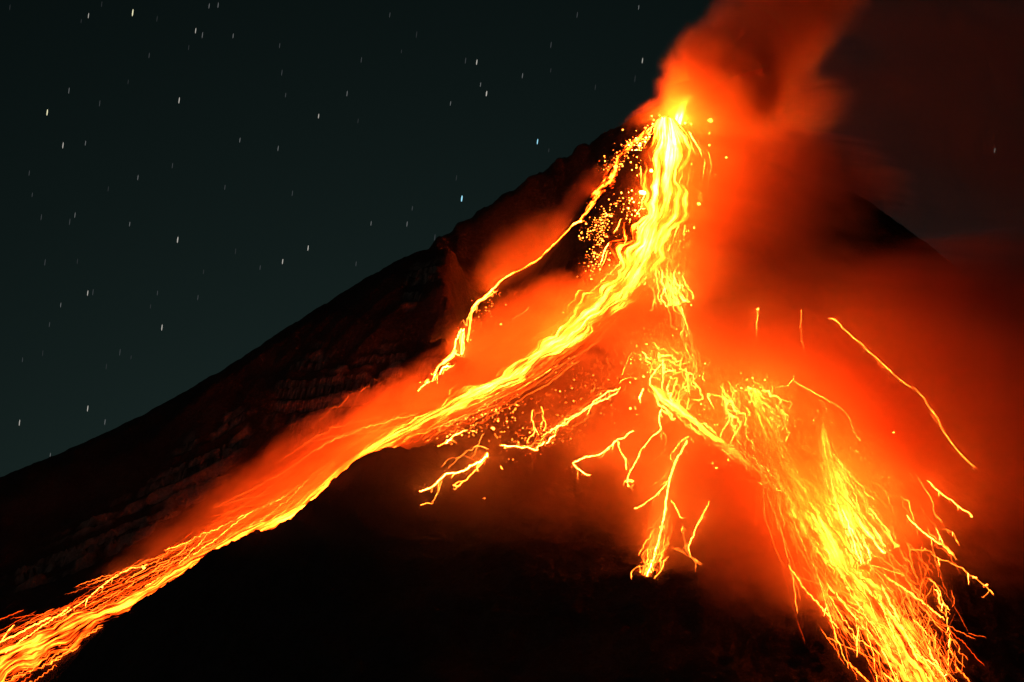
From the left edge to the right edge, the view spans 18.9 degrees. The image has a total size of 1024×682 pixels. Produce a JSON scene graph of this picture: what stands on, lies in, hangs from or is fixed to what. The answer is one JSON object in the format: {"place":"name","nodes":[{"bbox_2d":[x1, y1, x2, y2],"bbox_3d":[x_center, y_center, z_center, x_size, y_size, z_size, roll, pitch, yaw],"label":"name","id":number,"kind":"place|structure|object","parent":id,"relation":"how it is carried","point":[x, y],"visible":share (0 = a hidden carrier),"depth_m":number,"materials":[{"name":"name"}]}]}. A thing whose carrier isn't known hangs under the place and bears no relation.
{"place":"outdoors","nodes":[
{"label":"outdoors","id":0,"kind":"place"},
{"bbox_2d":[0,618,48,641],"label":"lava rivulet","id":1,"kind":"structure","parent":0,"point":[24,630],"depth_m":5259.39,"materials":[{"name":"yellow liquid"}]},
{"bbox_2d":[137,525,231,588],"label":"lava rivulet","id":2,"kind":"structure","parent":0,"point":[194,552],"depth_m":5362.63,"materials":[{"name":"orange liquid"}]},
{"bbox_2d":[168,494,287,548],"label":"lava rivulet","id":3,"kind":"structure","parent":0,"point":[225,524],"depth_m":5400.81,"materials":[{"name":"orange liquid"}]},
{"bbox_2d":[0,97,1023,681],"bbox_3d":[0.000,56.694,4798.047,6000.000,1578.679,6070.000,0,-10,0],"label":"volcano terrain","id":4,"kind":"structure","parent":0,"point":[378,567],"depth_m":5380.97,"materials":[{"name":"black stone"}]},
{"bbox_2d":[61,564,146,615],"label":"lava rivulet","id":5,"kind":"structure","parent":4,"relation":"on","point":[105,583],"depth_m":5346.40,"materials":[{"name":"orange liquid"}]},
{"bbox_2d":[0,117,709,681],"bbox_3d":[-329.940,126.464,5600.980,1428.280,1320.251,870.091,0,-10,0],"label":"lava flow","id":6,"kind":"object","parent":4,"relation":"on","point":[668,197],"visible":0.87,"depth_m":5723.94,"materials":[{"name":"orange liquid"}]},
{"bbox_2d":[6,607,69,651],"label":"lava rivulet","id":7,"kind":"structure","parent":6,"relation":"attached to","point":[40,627],"depth_m":5262.94,"materials":[{"name":"orange liquid"}]},
{"bbox_2d":[43,646,78,667],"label":"lava rivulet","id":8,"kind":"structure","parent":6,"relation":"on","point":[61,656],"depth_m":5195.36,"materials":[{"name":"orange liquid"}]},
{"bbox_2d":[1,578,126,634],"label":"lava rivulet","id":9,"kind":"structure","parent":6,"relation":"on","point":[70,604],"depth_m":5305.36,"materials":[{"name":"orange liquid"}]},
{"bbox_2d":[76,528,216,586],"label":"lava rivulet","id":10,"kind":"structure","parent":6,"relation":"on","point":[152,558],"depth_m":5375.48,"materials":[{"name":"orange liquid"}]},
{"bbox_2d":[148,515,245,584],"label":"lava rivulet","id":11,"kind":"structure","parent":6,"relation":"on","point":[215,539],"depth_m":5369.42,"materials":[{"name":"orange liquid"}]},
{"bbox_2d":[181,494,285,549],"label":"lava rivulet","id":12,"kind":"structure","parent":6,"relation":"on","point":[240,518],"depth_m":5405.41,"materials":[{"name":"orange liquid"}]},
{"bbox_2d":[232,448,346,526],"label":"lava rivulet","id":13,"kind":"structure","parent":6,"relation":"on","point":[299,484],"depth_m":5447.69,"materials":[{"name":"orange liquid"}]},
{"bbox_2d":[223,428,357,502],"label":"lava rivulet","id":14,"kind":"structure","parent":6,"relation":"on","point":[297,463],"depth_m":5534.20,"materials":[{"name":"orange liquid"}]},
{"bbox_2d":[245,448,363,519],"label":"lava rivulet","id":15,"kind":"structure","parent":6,"relation":"on","point":[314,479],"depth_m":5453.12,"materials":[{"name":"orange liquid"}]},
{"bbox_2d":[310,421,391,484],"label":"lava rivulet","id":16,"kind":"structure","parent":6,"relation":"on","point":[353,445],"depth_m":5502.19,"materials":[{"name":"orange liquid"}]},
{"bbox_2d":[336,405,450,451],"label":"lava rivulet","id":17,"kind":"structure","parent":6,"relation":"attached to","point":[382,430],"depth_m":5514.75,"materials":[{"name":"orange liquid"}]},
{"bbox_2d":[435,370,542,423],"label":"lava rivulet","id":18,"kind":"structure","parent":6,"relation":"on","point":[491,397],"depth_m":5501.91,"materials":[{"name":"liquid"}]},
{"bbox_2d":[442,345,578,419],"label":"lava rivulet","id":19,"kind":"structure","parent":6,"relation":"on","point":[524,381],"depth_m":5578.39,"materials":[{"name":"orange liquid"}]},
{"bbox_2d":[471,316,595,399],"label":"lava rivulet","id":20,"kind":"structure","parent":6,"relation":"attached to","point":[539,360],"depth_m":5633.77,"materials":[{"name":"liquid"}]},
{"bbox_2d":[508,323,600,393],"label":"lava rivulet","id":21,"kind":"structure","parent":6,"relation":"on","point":[562,356],"depth_m":5628.28,"materials":[{"name":"liquid"}]},
{"bbox_2d":[535,330,584,374],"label":"lava rivulet","id":22,"kind":"structure","parent":6,"relation":"on","point":[560,353],"depth_m":5642.20,"materials":[{"name":"liquid"}]},
{"bbox_2d":[422,453,487,490],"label":"lava rivulet","id":23,"kind":"structure","parent":4,"relation":"on","point":[458,472],"depth_m":5151.85,"materials":[{"name":"liquid"}]},
{"bbox_2d":[0,120,982,681],"bbox_3d":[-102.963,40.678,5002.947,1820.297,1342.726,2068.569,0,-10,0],"label":"lava rivulets","id":24,"kind":"structure","parent":4,"relation":"on","point":[658,536],"depth_m":5131.96,"materials":[{"name":"orange liquid"}]},
{"bbox_2d":[420,219,581,382],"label":"lava flow","id":25,"kind":"object","parent":4,"relation":"on","point":[451,356],"visible":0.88,"depth_m":5887.10,"materials":[{"name":"orange liquid"}]},
{"bbox_2d":[573,431,632,473],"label":"lava rivulet","id":26,"kind":"structure","parent":4,"relation":"on","point":[600,453],"depth_m":5288.96,"materials":[{"name":"yellow liquid"}]},
{"bbox_2d":[579,125,653,221],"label":"lava flow","id":27,"kind":"object","parent":4,"relation":"on","point":[610,177],"visible":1,"depth_m":6037.43,"materials":[{"name":"orange liquid"}]},
{"bbox_2d":[627,408,661,482],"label":"lava rivulet","id":28,"kind":"structure","parent":4,"relation":"on","point":[647,442],"depth_m":5310.69,"materials":[{"name":"liquid"}]},
{"bbox_2d":[427,102,897,518],"bbox_3d":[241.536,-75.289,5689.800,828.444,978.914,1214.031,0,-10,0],"label":"embers","id":29,"kind":"object","parent":4,"relation":"on","point":[617,350],"visible":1,"depth_m":5464.81},
{"bbox_2d":[654,393,674,420],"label":"lava rivulet","id":30,"kind":"structure","parent":4,"relation":"on","point":[662,406],"depth_m":5388.58,"materials":[{"name":"yellow liquid"}]},
{"bbox_2d":[646,441,686,575],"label":"lava rivulet","id":31,"kind":"structure","parent":4,"relation":"on","point":[667,491],"depth_m":5144.87,"materials":[{"name":"yellow liquid"}]},
{"bbox_2d":[666,282,695,396],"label":"lava rivulet","id":32,"kind":"structure","parent":4,"relation":"on","point":[686,332],"depth_m":5635.88,"materials":[{"name":"orange liquid"}]},
{"bbox_2d":[674,95,717,124],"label":"lava flow","id":33,"kind":"object","parent":4,"relation":"on","point":[684,101],"visible":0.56,"depth_m":6169.25,"materials":[{"name":"orange"}]},
{"bbox_2d":[647,385,769,481],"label":"lava flow","id":34,"kind":"object","parent":4,"relation":"on","point":[676,406],"visible":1,"depth_m":5330.50,"materials":[{"name":"yellow"}]},
{"bbox_2d":[659,397,683,414],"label":"lava rivulet","id":35,"kind":"structure","parent":34,"relation":"attached to","point":[669,405],"depth_m":5377.64,"materials":[{"name":"yellow liquid"}]},
{"bbox_2d":[726,449,745,462],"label":"lava rivulet","id":36,"kind":"structure","parent":34,"relation":"on","point":[729,451],"depth_m":5217.80,"materials":[{"name":"orange liquid"}]},
{"bbox_2d":[729,414,735,443],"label":"lava rivulet","id":37,"kind":"structure","parent":4,"relation":"on","point":[733,427],"depth_m":5294.67,"materials":[{"name":"yellow liquid"}]},
{"bbox_2d":[756,437,776,514],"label":"lava rivulet","id":38,"kind":"structure","parent":4,"relation":"on","point":[763,471],"depth_m":5180.21,"materials":[{"name":"orange liquid"}]},
{"bbox_2d":[774,469,805,549],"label":"lava rivulet","id":39,"kind":"structure","parent":4,"relation":"on","point":[788,509],"depth_m":5048.09,"materials":[{"name":"orange liquid"}]},
{"bbox_2d":[793,380,860,440],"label":"lava rivulet","id":40,"kind":"structure","parent":4,"relation":"on","point":[830,402],"depth_m":5410.28,"materials":[{"name":"orange liquid"}]},
{"bbox_2d":[817,423,877,539],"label":"lava flow","id":41,"kind":"object","parent":4,"relation":"on","point":[850,512],"visible":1,"depth_m":5119.38,"materials":[{"name":"orange liquid"}]},
{"bbox_2d":[781,430,868,481],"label":"lava rivulet","id":42,"kind":"structure","parent":41,"relation":"on","point":[816,456],"depth_m":5225.17,"materials":[{"name":"liquid"}]},
{"bbox_2d":[821,437,833,485],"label":"lava rivulet","id":43,"kind":"structure","parent":41,"relation":"on","point":[825,459],"depth_m":5214.97,"materials":[{"name":"yellow liquid"}]},
{"bbox_2d":[835,461,852,487],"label":"lava rivulet","id":44,"kind":"structure","parent":41,"relation":"on","point":[842,473],"depth_m":5154.34,"materials":[{"name":"yellow liquid"}]},
{"bbox_2d":[842,510,860,560],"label":"lava rivulet","id":45,"kind":"structure","parent":41,"relation":"attached to","point":[850,533],"depth_m":4968.55,"materials":[{"name":"yellow liquid"}]},
{"bbox_2d":[848,471,873,498],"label":"lava rivulet","id":46,"kind":"structure","parent":41,"relation":"on","point":[859,484],"depth_m":5122.12,"materials":[{"name":"yellow liquid"}]},
{"bbox_2d":[747,388,951,681],"bbox_3d":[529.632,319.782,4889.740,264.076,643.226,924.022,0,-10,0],"label":"lava flow","id":47,"kind":"object","parent":4,"relation":"on","point":[838,557],"visible":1,"depth_m":4904.07,"materials":[{"name":"orange liquid"}]},
{"bbox_2d":[754,422,774,462],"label":"lava rivulet","id":48,"kind":"structure","parent":47,"relation":"on","point":[761,440],"depth_m":5261.11,"materials":[{"name":"orange liquid"}]},
{"bbox_2d":[758,458,777,527],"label":"lava rivulet","id":49,"kind":"structure","parent":47,"relation":"attached to","point":[767,494],"depth_m":5097.02,"materials":[{"name":"orange liquid"}]},
{"bbox_2d":[758,427,780,513],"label":"lava rivulet","id":50,"kind":"structure","parent":47,"relation":"on","point":[769,471],"depth_m":5173.63,"materials":[{"name":"orange liquid"}]},
{"bbox_2d":[762,431,783,520],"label":"lava rivulet","id":51,"kind":"structure","parent":47,"relation":"on","point":[773,473],"depth_m":5174.14,"materials":[{"name":"orange liquid"}]},
{"bbox_2d":[763,405,794,439],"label":"lava rivulet","id":52,"kind":"structure","parent":47,"relation":"on","point":[777,421],"depth_m":5308.34,"materials":[{"name":"orange liquid"}]},
{"bbox_2d":[778,496,803,556],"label":"lava rivulet","id":53,"kind":"structure","parent":47,"relation":"on","point":[789,527],"depth_m":4997.46,"materials":[{"name":"orange liquid"}]},
{"bbox_2d":[780,471,809,514],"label":"lava rivulet","id":54,"kind":"structure","parent":47,"relation":"on","point":[791,490],"depth_m":5121.46,"materials":[{"name":"orange liquid"}]},
{"bbox_2d":[792,460,825,523],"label":"lava rivulet","id":55,"kind":"structure","parent":47,"relation":"on","point":[806,483],"depth_m":5131.27,"materials":[{"name":"orange liquid"}]},
{"bbox_2d":[789,566,837,627],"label":"lava rivulet","id":56,"kind":"structure","parent":47,"relation":"on","point":[810,594],"depth_m":4804.13,"materials":[{"name":"yellow liquid"}]},
{"bbox_2d":[803,519,842,590],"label":"lava rivulet","id":57,"kind":"structure","parent":47,"relation":"attached to","point":[819,551],"depth_m":4929.94,"materials":[{"name":"liquid"}]},
{"bbox_2d":[797,488,855,560],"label":"lava rivulet","id":58,"kind":"structure","parent":47,"relation":"on","point":[820,516],"depth_m":5014.40,"materials":[{"name":"liquid"}]},
{"bbox_2d":[810,555,846,633],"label":"lava rivulet","id":59,"kind":"structure","parent":47,"relation":"on","point":[825,590],"depth_m":4817.10,"materials":[{"name":"orange liquid"}]},
{"bbox_2d":[814,523,849,591],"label":"lava rivulet","id":60,"kind":"structure","parent":47,"relation":"on","point":[830,554],"depth_m":4917.04,"materials":[{"name":"liquid"}]},
{"bbox_2d":[821,515,875,583],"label":"lava rivulet","id":61,"kind":"structure","parent":47,"relation":"on","point":[836,533],"depth_m":4934.39,"materials":[{"name":"yellow liquid"}]},
{"bbox_2d":[828,585,882,649],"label":"lava rivulet","id":62,"kind":"structure","parent":47,"relation":"on","point":[845,605],"depth_m":4745.15,"materials":[{"name":"yellow liquid"}]},
{"bbox_2d":[848,662,868,681],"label":"lava rivulet","id":63,"kind":"structure","parent":47,"relation":"on","point":[858,671],"depth_m":4557.81,"materials":[{"name":"liquid"}]},
{"bbox_2d":[857,516,873,540],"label":"lava rivulet","id":64,"kind":"structure","parent":47,"relation":"on","point":[863,527],"depth_m":4988.76,"materials":[{"name":"yellow liquid"}]},
{"bbox_2d":[865,644,892,679],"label":"lava rivulet","id":65,"kind":"structure","parent":47,"relation":"on","point":[877,660],"depth_m":4598.06,"materials":[{"name":"orange liquid"}]},
{"bbox_2d":[857,619,902,675],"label":"lava rivulet","id":66,"kind":"structure","parent":47,"relation":"on","point":[860,623],"depth_m":4642.52,"materials":[{"name":"yellow liquid"}]},
{"bbox_2d":[864,612,896,649],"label":"lava rivulet","id":67,"kind":"structure","parent":47,"relation":"on","point":[867,615],"depth_m":4671.88,"materials":[{"name":"liquid"}]},
{"bbox_2d":[870,509,898,546],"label":"lava rivulet","id":68,"kind":"structure","parent":47,"relation":"on","point":[883,525],"depth_m":5011.31,"materials":[{"name":"yellow liquid"}]},
{"bbox_2d":[881,584,917,659],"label":"lava rivulet","id":69,"kind":"structure","parent":47,"relation":"on","point":[897,617],"depth_m":4704.67,"materials":[{"name":"yellow liquid"}]},
{"bbox_2d":[900,654,912,681],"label":"lava rivulet","id":70,"kind":"structure","parent":47,"relation":"attached to","point":[911,680],"depth_m":4545.64,"materials":[{"name":"yellow liquid"}]},
{"bbox_2d":[888,614,928,659],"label":"lava rivulet","id":71,"kind":"structure","parent":47,"relation":"on","point":[906,633],"depth_m":4670.66,"materials":[{"name":"liquid"}]},
{"bbox_2d":[883,542,934,618],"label":"lava rivulet","id":72,"kind":"structure","parent":47,"relation":"on","point":[907,579],"depth_m":4849.74,"materials":[{"name":"orange liquid"}]},
{"bbox_2d":[894,614,937,681],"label":"lava rivulet","id":73,"kind":"structure","parent":47,"relation":"on","point":[896,618],"depth_m":4630.25,"materials":[{"name":"yellow liquid"}]},
{"bbox_2d":[908,604,943,680],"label":"lava rivulet","id":74,"kind":"structure","parent":47,"relation":"attached to","point":[923,636],"depth_m":4672.41,"materials":[{"name":"orange liquid"}]},
{"bbox_2d":[928,578,950,670],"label":"lava rivulet","id":75,"kind":"structure","parent":47,"relation":"on","point":[947,617],"depth_m":4763.44,"materials":[{"name":"orange liquid"}]},
{"bbox_2d":[830,318,967,461],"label":"lava rivulet","id":76,"kind":"structure","parent":4,"relation":"on","point":[892,373],"depth_m":5569.45,"materials":[{"name":"orange liquid"}]},
{"bbox_2d":[903,588,927,641],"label":"lava rivulet","id":77,"kind":"structure","parent":4,"relation":"on","point":[913,611],"depth_m":4744.27,"materials":[{"name":"liquid"}]},
{"bbox_2d":[911,549,988,594],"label":"lava rivulet","id":78,"kind":"structure","parent":4,"relation":"on","point":[955,565],"depth_m":4936.45,"materials":[{"name":"orange liquid"}]},
{"bbox_2d":[0,0,1023,476],"label":"sky","id":79,"kind":"structure","parent":0,"point":[898,105],"materials":[{"name":"black"}]},
{"bbox_2d":[855,527,910,573],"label":"lava rivulet","id":80,"kind":"structure","parent":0,"point":[866,536],"depth_m":4947.40,"materials":[{"name":"yellow liquid"}]},
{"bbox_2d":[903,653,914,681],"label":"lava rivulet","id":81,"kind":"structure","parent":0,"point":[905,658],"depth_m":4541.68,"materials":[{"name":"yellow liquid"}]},
{"bbox_2d":[884,574,943,618],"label":"lava rivulet","id":82,"kind":"structure","parent":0,"point":[912,594],"depth_m":4804.69,"materials":[{"name":"yellow liquid"}]}
]}

